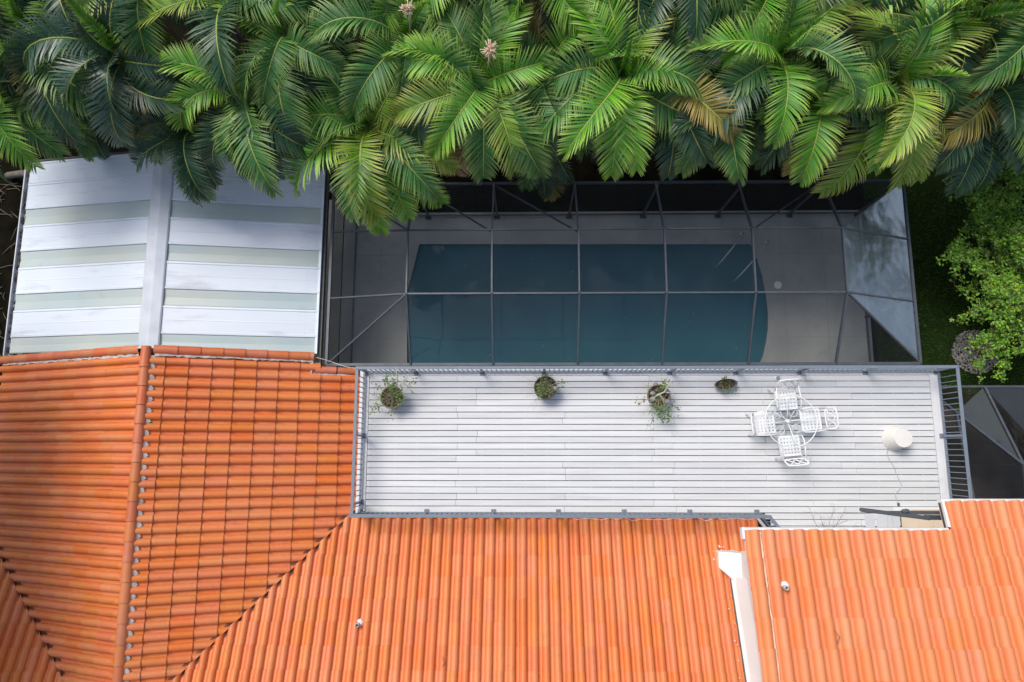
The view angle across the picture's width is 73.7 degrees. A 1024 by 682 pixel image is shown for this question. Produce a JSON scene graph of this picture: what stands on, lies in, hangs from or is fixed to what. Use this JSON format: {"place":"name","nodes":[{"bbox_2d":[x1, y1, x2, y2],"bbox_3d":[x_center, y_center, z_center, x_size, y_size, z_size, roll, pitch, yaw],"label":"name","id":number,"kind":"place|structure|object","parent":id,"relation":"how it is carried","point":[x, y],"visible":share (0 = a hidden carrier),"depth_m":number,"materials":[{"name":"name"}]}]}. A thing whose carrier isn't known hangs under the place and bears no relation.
{"place":"outdoors","nodes":[
{"label":"outdoors","id":0,"kind":"place"},
{"bbox_2d":[3,148,341,365],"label":"patio roof","id":1,"kind":"structure","parent":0,"point":[160,306],"depth_m":19.60,"materials":[{"name":"paint"}]},
{"bbox_2d":[75,200,343,371],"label":"patio floor","id":2,"kind":"structure","parent":0,"point":[336,288],"depth_m":22.62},
{"bbox_2d":[0,0,1020,526],"bbox_3d":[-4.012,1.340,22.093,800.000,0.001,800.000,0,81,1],"label":"ground","id":3,"kind":"structure","parent":0,"point":[672,198],"depth_m":22.99,"materials":[{"name":"soil"}]},
{"bbox_2d":[4,170,24,178],"bbox_3d":[-15.924,-5.405,22.365,2.867,1.974,0.310,18,82,4],"label":"leaning trunk","id":4,"kind":"object","parent":3,"relation":"on","point":[14,174],"visible":0.52,"depth_m":22.64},
{"bbox_2d":[0,181,59,355],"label":"dry litter","id":5,"kind":"object","parent":3,"relation":"on","point":[14,231],"visible":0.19,"depth_m":23.17,"materials":[{"name":"brown plant"}]},
{"bbox_2d":[0,1,73,91],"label":"palm tree","id":6,"kind":"object","parent":3,"relation":"on","point":[2,60],"visible":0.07,"depth_m":17.06,"materials":[{"name":"green plant"}]},
{"bbox_2d":[0,25,104,186],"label":"palm tree","id":7,"kind":"object","parent":3,"relation":"on","point":[11,98],"visible":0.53,"depth_m":17.01,"materials":[{"name":"green plant"}]},
{"bbox_2d":[0,0,146,110],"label":"palm tree","id":8,"kind":"object","parent":3,"relation":"on","point":[96,61],"visible":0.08,"depth_m":22.90,"materials":[{"name":"green plant"}]},
{"bbox_2d":[0,0,172,149],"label":"palm tree","id":9,"kind":"object","parent":3,"relation":"on","point":[42,87],"visible":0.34,"depth_m":16.25,"materials":[{"name":"green plant"}]},
{"bbox_2d":[45,89,135,161],"bbox_3d":[-12.022,-6.194,21.126,2.011,4.556,2.512,26,82,5],"label":"palm tree","id":10,"kind":"object","parent":3,"relation":"on","point":[91,142],"visible":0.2,"depth_m":19.48,"materials":[{"name":"green plant"}]},
{"bbox_2d":[0,0,214,148],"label":"palm tree","id":11,"kind":"object","parent":3,"relation":"on","point":[95,31],"visible":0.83,"depth_m":15.92,"materials":[{"name":"green plant"}]},
{"bbox_2d":[22,0,201,109],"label":"palm tree","id":12,"kind":"object","parent":3,"relation":"on","point":[58,5],"visible":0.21,"depth_m":15.91,"materials":[{"name":"green plant"}]},
{"bbox_2d":[62,0,252,89],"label":"palm tree","id":13,"kind":"object","parent":3,"relation":"on","point":[147,37],"visible":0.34,"depth_m":16.03,"materials":[{"name":"green plant"}]},
{"bbox_2d":[123,99,193,151],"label":"palm tree","id":14,"kind":"object","parent":3,"relation":"on","point":[132,129],"visible":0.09,"depth_m":19.66,"materials":[{"name":"green plant"}]},
{"bbox_2d":[127,77,252,207],"bbox_3d":[-8.205,-5.278,19.977,2.914,6.406,3.697,29,83,5],"label":"palm tree","id":15,"kind":"object","parent":3,"relation":"on","point":[192,180],"visible":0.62,"depth_m":17.55,"materials":[{"name":"green plant"}]},
{"bbox_2d":[191,5,245,46],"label":"palm tree","id":16,"kind":"object","parent":3,"relation":"on","point":[238,37],"visible":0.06,"depth_m":23.36,"materials":[{"name":"green plant"}]},
{"bbox_2d":[132,0,326,107],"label":"palm tree","id":17,"kind":"object","parent":3,"relation":"on","point":[223,77],"visible":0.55,"depth_m":15.68,"materials":[{"name":"green plant"}]},
{"bbox_2d":[153,17,339,199],"bbox_3d":[-6.586,-5.816,19.446,4.399,7.556,4.186,29,83,5],"label":"palm tree","id":18,"kind":"object","parent":3,"relation":"on","point":[258,163],"visible":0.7,"depth_m":16.39,"materials":[{"name":"green plant"}]},
{"bbox_2d":[197,0,367,152],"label":"palm tree","id":19,"kind":"object","parent":3,"relation":"on","point":[270,29],"visible":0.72,"depth_m":15.88,"materials":[{"name":"green plant"}]},
{"bbox_2d":[194,0,398,110],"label":"palm tree","id":20,"kind":"object","parent":3,"relation":"on","point":[343,49],"visible":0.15,"depth_m":16.79,"materials":[{"name":"green plant"}]},
{"bbox_2d":[280,53,460,235],"bbox_3d":[-3.576,-4.661,19.279,4.701,7.420,4.162,0,81,1],"label":"palm tree","id":21,"kind":"object","parent":3,"relation":"on","point":[360,144],"visible":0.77,"depth_m":16.79,"materials":[{"name":"green plant"}]},
{"bbox_2d":[0,345,758,681],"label":"house","id":22,"kind":"structure","parent":3,"relation":"on","point":[172,513],"depth_m":17.25,"materials":[{"name":"tile"}]},
{"bbox_2d":[355,618,362,627],"bbox_3d":[-3.784,6.999,16.925,0.184,0.300,0.187,0,81,1],"label":"vent pipe","id":23,"kind":"object","parent":22,"relation":"on","point":[360,622],"visible":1,"depth_m":16.91,"materials":[{"name":"white plastic"}]},
{"bbox_2d":[576,518,748,520],"bbox_3d":[4.059,4.700,18.003,4.732,0.111,0.086,0,81,1],"label":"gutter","id":24,"kind":"object","parent":22,"relation":"attached to","point":[662,519],"visible":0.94,"depth_m":18.01,"materials":[{"name":"white metal"}]},
{"bbox_2d":[713,499,1023,681],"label":"roof","id":25,"kind":"object","parent":22,"relation":"on","point":[945,603],"visible":1,"depth_m":14.18,"materials":[{"name":"tile"}]},
{"bbox_2d":[781,581,788,590],"bbox_3d":[5.714,5.118,14.261,0.173,0.300,0.175,0,81,1],"label":"vent pipe","id":26,"kind":"object","parent":25,"relation":"on","point":[785,585],"visible":0.98,"depth_m":14.25,"materials":[{"name":"white plastic"}]},
{"bbox_2d":[859,508,941,519],"bbox_3d":[9.598,4.518,15.823,2.976,0.160,1.277,0,81,1],"label":"awning arm","id":27,"kind":"object","parent":25,"relation":"attached to","point":[926,515],"visible":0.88,"depth_m":15.87},
{"bbox_2d":[300,0,521,130],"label":"palm tree","id":28,"kind":"object","parent":3,"relation":"on","point":[410,11],"visible":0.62,"depth_m":15.74,"materials":[{"name":"green plant"}]},
{"bbox_2d":[361,0,471,87],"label":"palm tree","id":29,"kind":"object","parent":3,"relation":"on","point":[387,18],"visible":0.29,"depth_m":16.14,"materials":[{"name":"green plant"}]},
{"bbox_2d":[426,82,482,162],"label":"palm tree","id":30,"kind":"object","parent":3,"relation":"on","point":[455,130],"visible":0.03,"depth_m":18.82,"materials":[{"name":"green plant"}]},
{"bbox_2d":[404,0,528,39],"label":"palm tree","id":31,"kind":"object","parent":3,"relation":"on","point":[442,1],"visible":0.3,"depth_m":15.71,"materials":[{"name":"green plant"}]},
{"bbox_2d":[376,0,587,185],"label":"palm tree","id":32,"kind":"object","parent":3,"relation":"on","point":[499,110],"visible":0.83,"depth_m":15.85,"materials":[{"name":"green plant"}]},
{"bbox_2d":[537,0,546,39],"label":"palm tree","id":33,"kind":"object","parent":3,"relation":"on","point":[542,14],"visible":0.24,"depth_m":22.62,"materials":[{"name":"green plant"}]},
{"bbox_2d":[476,0,615,176],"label":"palm tree","id":34,"kind":"object","parent":3,"relation":"on","point":[530,42],"visible":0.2,"depth_m":16.57,"materials":[{"name":"green plant"}]},
{"bbox_2d":[494,92,601,201],"bbox_3d":[1.148,-5.598,20.692,3.285,4.763,2.687,-15,81,-1],"label":"shrub","id":35,"kind":"object","parent":3,"relation":"on","point":[563,173],"visible":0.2,"depth_m":19.84,"materials":[{"name":"green plant"}]},
{"bbox_2d":[476,0,635,67],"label":"palm tree","id":36,"kind":"object","parent":3,"relation":"on","point":[549,14],"visible":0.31,"depth_m":16.01,"materials":[{"name":"green plant"}]},
{"bbox_2d":[339,210,873,372],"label":"pool deck","id":37,"kind":"structure","parent":3,"relation":"on","point":[803,327],"depth_m":22.55,"materials":[{"name":"concrete"}]},
{"bbox_2d":[407,244,767,365],"bbox_3d":[2.451,-0.908,23.070,11.780,1.500,4.510,0,81,1],"label":"pool shell","id":38,"kind":"object","parent":37,"relation":"in","point":[603,244],"visible":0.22,"depth_m":22.69,"materials":[{"name":"paint"}]},
{"bbox_2d":[408,245,766,365],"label":"pool water","id":39,"kind":"structure","parent":38,"relation":"in","point":[456,328],"depth_m":22.45,"materials":[{"name":"blue liquid"}]},
{"bbox_2d":[325,179,921,368],"bbox_3d":[3.087,-1.874,20.502,16.870,3.849,5.470,0,81,1],"label":"pool cage","id":40,"kind":"object","parent":37,"relation":"on","point":[718,214],"visible":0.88,"depth_m":19.20,"materials":[{"name":"grey metal"}]},
{"bbox_2d":[711,232,744,271],"bbox_3d":[7.088,-3.003,22.178,0.118,0.939,1.688,40,84,7],"label":"pool handrail","id":41,"kind":"object","parent":37,"relation":"on","point":[741,235],"visible":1,"depth_m":21.83,"materials":[{"name":"silver metal"}]},
{"bbox_2d":[728,241,768,285],"bbox_3d":[7.764,-2.630,22.107,0.117,0.940,2.002,42,84,7],"label":"pool handrail","id":42,"kind":"object","parent":37,"relation":"on","point":[766,243],"visible":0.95,"depth_m":21.77,"materials":[{"name":"silver metal"}]},
{"bbox_2d":[774,281,781,288],"bbox_3d":[8.696,-1.829,22.331,0.250,0.016,0.250,0,81,1],"label":"skimmer lid","id":43,"kind":"object","parent":37,"relation":"on","point":[777,284],"visible":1,"depth_m":22.32,"materials":[{"name":"white paint"}]},
{"bbox_2d":[544,0,686,94],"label":"palm tree","id":44,"kind":"object","parent":3,"relation":"on","point":[641,13],"visible":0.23,"depth_m":15.88,"materials":[{"name":"green plant"}]},
{"bbox_2d":[523,0,730,181],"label":"palm tree","id":45,"kind":"object","parent":3,"relation":"on","point":[630,102],"visible":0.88,"depth_m":15.88,"materials":[{"name":"green plant"}]},
{"bbox_2d":[604,60,655,166],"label":"palm tree","id":46,"kind":"object","parent":3,"relation":"on","point":[641,145],"visible":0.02,"depth_m":19.04,"materials":[{"name":"green plant"}]},
{"bbox_2d":[355,368,949,530],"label":"roof deck","id":47,"kind":"structure","parent":3,"relation":"on","point":[497,441],"depth_m":18.47,"materials":[{"name":"paint"}]},
{"bbox_2d":[350,369,366,514],"bbox_3d":[-4.050,2.654,18.155,0.141,0.916,3.765,0,81,1],"label":"deck railing","id":48,"kind":"object","parent":47,"relation":"on","point":[362,435],"visible":1,"depth_m":17.93,"materials":[{"name":"metal"}]},
{"bbox_2d":[367,370,417,419],"bbox_3d":[-3.263,1.408,18.244,1.216,1.105,1.466,21,82,4],"label":"potted plant","id":49,"kind":"object","parent":47,"relation":"on","point":[391,397],"visible":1,"depth_m":18.27,"materials":[{"name":"green plant"}]},
{"bbox_2d":[525,369,567,403],"bbox_3d":[0.703,1.173,18.448,1.240,0.630,1.061,-41,83,-5],"label":"potted plant","id":50,"kind":"object","parent":47,"relation":"on","point":[545,387],"visible":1,"depth_m":18.30,"materials":[{"name":"green plant"}]},
{"bbox_2d":[349,509,771,517],"bbox_3d":[1.204,4.490,17.765,10.710,0.916,0.141,0,81,1],"label":"deck railing","id":51,"kind":"object","parent":47,"relation":"on","point":[426,513],"visible":1,"depth_m":17.38,"materials":[{"name":"metal"}]},
{"bbox_2d":[356,365,958,374],"bbox_3d":[3.749,0.789,18.307,15.740,0.916,0.141,0,81,1],"label":"deck railing","id":52,"kind":"object","parent":47,"relation":"on","point":[800,369],"visible":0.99,"depth_m":17.98,"materials":[{"name":"metal"}]},
{"bbox_2d":[635,379,680,429],"bbox_3d":[3.929,1.625,18.227,1.262,0.806,1.210,-22,81,-2],"label":"potted plant","id":53,"kind":"object","parent":47,"relation":"on","point":[658,395],"visible":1,"depth_m":18.16,"materials":[{"name":"green plant"}]},
{"bbox_2d":[714,376,737,392],"bbox_3d":[5.784,1.179,18.476,0.629,0.386,0.491,0,81,1],"label":"potted plant","id":54,"kind":"object","parent":47,"relation":"on","point":[723,384],"visible":1,"depth_m":18.47,"materials":[{"name":"green plant"}]},
{"bbox_2d":[745,410,777,435],"bbox_3d":[6.585,2.179,18.011,0.841,0.952,0.666,-5,81,0],"label":"patio chair","id":55,"kind":"object","parent":47,"relation":"on","point":[754,423],"visible":0.98,"depth_m":18.01,"materials":[{"name":"white metal"}]},
{"bbox_2d":[761,517,779,526],"bbox_3d":[6.869,4.883,17.596,0.182,0.916,0.982,-37,82,-5],"label":"deck railing","id":56,"kind":"object","parent":47,"relation":"on","point":[774,522],"visible":0.2,"depth_m":17.21,"materials":[{"name":"metal"}]},
{"bbox_2d":[767,378,801,411],"bbox_3d":[7.270,1.465,18.111,0.666,0.952,0.841,-5,81,0],"label":"patio chair","id":57,"kind":"object","parent":47,"relation":"on","point":[778,394],"visible":0.98,"depth_m":18.09,"materials":[{"name":"white metal"}]},
{"bbox_2d":[764,395,817,447],"bbox_3d":[7.280,2.138,18.125,1.378,0.730,1.378,-5,81,0],"label":"round table","id":58,"kind":"object","parent":47,"relation":"on","point":[787,421],"visible":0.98,"depth_m":17.87,"materials":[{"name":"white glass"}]},
{"bbox_2d":[772,433,810,466],"bbox_3d":[7.306,2.843,17.891,0.666,0.952,0.841,-5,81,0],"label":"patio chair","id":59,"kind":"object","parent":47,"relation":"on","point":[783,454],"visible":0.98,"depth_m":17.90,"materials":[{"name":"white metal"}]},
{"bbox_2d":[790,406,838,432],"bbox_3d":[7.981,2.070,18.002,0.841,0.952,0.666,-5,81,0],"label":"patio chair","id":60,"kind":"object","parent":47,"relation":"on","point":[809,426],"visible":0.98,"depth_m":17.99,"materials":[{"name":"white metal"}]},
{"bbox_2d":[803,503,858,526],"bbox_3d":[8.152,4.730,17.304,1.916,1.496,1.267,0,81,1],"label":"bare shrub","id":61,"kind":"object","parent":47,"relation":"on","point":[823,523],"visible":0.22,"depth_m":17.46,"materials":[{"name":"plant"}]},
{"bbox_2d":[887,448,901,505],"bbox_3d":[10.220,3.596,18.169,0.230,0.071,1.552,-7,81,0],"label":"power cord","id":62,"kind":"object","parent":47,"relation":"on","point":[898,504],"visible":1,"depth_m":18.15,"materials":[{"name":"grey plastic"}]},
{"bbox_2d":[882,426,912,450],"bbox_3d":[10.262,2.583,18.115,0.660,0.493,0.660,0,81,1],"label":"lamp","id":63,"kind":"object","parent":47,"relation":"on","point":[894,438],"visible":1,"depth_m":17.95,"materials":[{"name":"white plastic"}]},
{"bbox_2d":[937,368,972,498],"bbox_3d":[11.548,3.052,17.801,0.141,0.916,4.655,0,81,1],"label":"deck railing","id":64,"kind":"object","parent":47,"relation":"on","point":[963,436],"visible":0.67,"depth_m":17.71,"materials":[{"name":"metal"}]},
{"bbox_2d":[576,0,742,180],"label":"palm tree","id":65,"kind":"object","parent":3,"relation":"on","point":[667,170],"visible":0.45,"depth_m":16.21,"materials":[{"name":"green plant"}]},
{"bbox_2d":[567,0,752,68],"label":"palm tree","id":66,"kind":"object","parent":3,"relation":"on","point":[690,8],"visible":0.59,"depth_m":15.14,"materials":[{"name":"green plant"}]},
{"bbox_2d":[646,19,816,186],"bbox_3d":[5.625,-5.729,19.376,4.180,7.212,4.376,22,82,4],"label":"palm tree","id":67,"kind":"object","parent":3,"relation":"on","point":[721,148],"visible":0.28,"depth_m":16.47,"materials":[{"name":"green plant"}]},
{"bbox_2d":[695,99,772,172],"bbox_3d":[6.411,-5.894,20.503,2.628,5.004,2.725,0,81,1],"label":"palm tree","id":68,"kind":"object","parent":3,"relation":"on","point":[755,142],"visible":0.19,"depth_m":18.81,"materials":[{"name":"green plant"}]},
{"bbox_2d":[672,0,852,82],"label":"palm tree","id":69,"kind":"object","parent":3,"relation":"on","point":[758,5],"visible":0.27,"depth_m":15.84,"materials":[{"name":"green plant"}]},
{"bbox_2d":[753,118,800,167],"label":"palm tree","id":70,"kind":"object","parent":3,"relation":"on","point":[782,162],"visible":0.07,"depth_m":19.95,"materials":[{"name":"green plant"}]},
{"bbox_2d":[687,0,873,153],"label":"palm tree","id":71,"kind":"object","parent":3,"relation":"on","point":[801,23],"visible":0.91,"depth_m":15.55,"materials":[{"name":"green plant"}]},
{"bbox_2d":[733,0,899,30],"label":"palm tree","id":72,"kind":"object","parent":3,"relation":"on","point":[811,30],"visible":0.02,"depth_m":16.58,"materials":[{"name":"green plant"}]},
{"bbox_2d":[743,6,914,187],"bbox_3d":[7.715,-5.991,19.238,4.390,7.494,3.726,-37,82,-5],"label":"palm tree","id":73,"kind":"object","parent":3,"relation":"on","point":[814,152],"visible":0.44,"depth_m":16.49,"materials":[{"name":"green plant"}]},
{"bbox_2d":[840,0,909,39],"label":"palm tree","id":74,"kind":"object","parent":3,"relation":"on","point":[853,29],"visible":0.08,"depth_m":23.21,"materials":[{"name":"green plant"}]},
{"bbox_2d":[831,68,946,173],"bbox_3d":[11.096,-6.005,20.327,3.086,5.224,3.048,37,83,6],"label":"palm tree","id":75,"kind":"object","parent":3,"relation":"on","point":[892,168],"visible":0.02,"depth_m":19.01,"materials":[{"name":"green plant"}]},
{"bbox_2d":[844,0,946,76],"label":"palm tree","id":76,"kind":"object","parent":3,"relation":"on","point":[855,35],"visible":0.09,"depth_m":16.25,"materials":[{"name":"green plant"}]},
{"bbox_2d":[810,0,1011,198],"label":"palm tree","id":77,"kind":"object","parent":3,"relation":"on","point":[917,112],"visible":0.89,"depth_m":15.88,"materials":[{"name":"green plant"}]},
{"bbox_2d":[839,0,1023,126],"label":"palm tree","id":78,"kind":"object","parent":3,"relation":"on","point":[992,10],"visible":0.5,"depth_m":15.59,"materials":[{"name":"green plant"}]},
{"bbox_2d":[875,4,1023,198],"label":"palm tree","id":79,"kind":"object","parent":3,"relation":"on","point":[1004,125],"visible":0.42,"depth_m":16.92,"materials":[{"name":"green plant"}]},
{"bbox_2d":[919,0,1023,79],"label":"palm tree","id":80,"kind":"object","parent":3,"relation":"on","point":[1014,21],"visible":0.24,"depth_m":15.78,"materials":[{"name":"green plant"}]},
{"bbox_2d":[937,0,1023,103],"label":"palm tree","id":81,"kind":"object","parent":3,"relation":"on","point":[985,80],"visible":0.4,"depth_m":15.39,"materials":[{"name":"green plant"}]},
{"bbox_2d":[951,74,1023,178],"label":"palm tree","id":82,"kind":"object","parent":3,"relation":"on","point":[1021,174],"visible":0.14,"depth_m":17.94,"materials":[{"name":"green plant"}]},
{"bbox_2d":[862,159,1023,384],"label":"lawn","id":83,"kind":"structure","parent":0,"point":[931,182],"depth_m":22.31,"materials":[{"name":"plant"}]},
{"bbox_2d":[951,329,997,373],"bbox_3d":[14.831,0.337,21.848,1.531,0.119,1.457,0,81,1],"label":"gravel bed","id":84,"kind":"object","parent":83,"relation":"on","point":[963,355],"visible":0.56,"depth_m":21.83,"materials":[{"name":"grey gravel"}]},
{"bbox_2d":[973,341,990,355],"bbox_3d":[14.994,0.238,21.770,0.563,0.429,0.480,0,81,1],"label":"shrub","id":85,"kind":"object","parent":84,"relation":"on","point":[979,352],"visible":0.34,"depth_m":21.66,"materials":[{"name":"green plant"}]},
{"bbox_2d":[936,183,1023,383],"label":"leafy tree","id":86,"kind":"object","parent":83,"relation":"on","point":[1003,287],"visible":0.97,"depth_m":19.95,"materials":[{"name":"green plant"}]},
{"bbox_2d":[942,135,1023,260],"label":"leafy tree","id":87,"kind":"object","parent":83,"relation":"on","point":[1010,181],"visible":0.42,"depth_m":20.44,"materials":[{"name":"green plant"}]},
{"bbox_2d":[943,404,1023,498],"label":"side patio floor","id":88,"kind":"structure","parent":0,"point":[997,481],"depth_m":21.29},
{"bbox_2d":[941,385,1023,498],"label":"side screen room","id":89,"kind":"object","parent":88,"relation":"on","point":[994,414],"visible":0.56,"depth_m":19.26,"materials":[{"name":"grey metal"}]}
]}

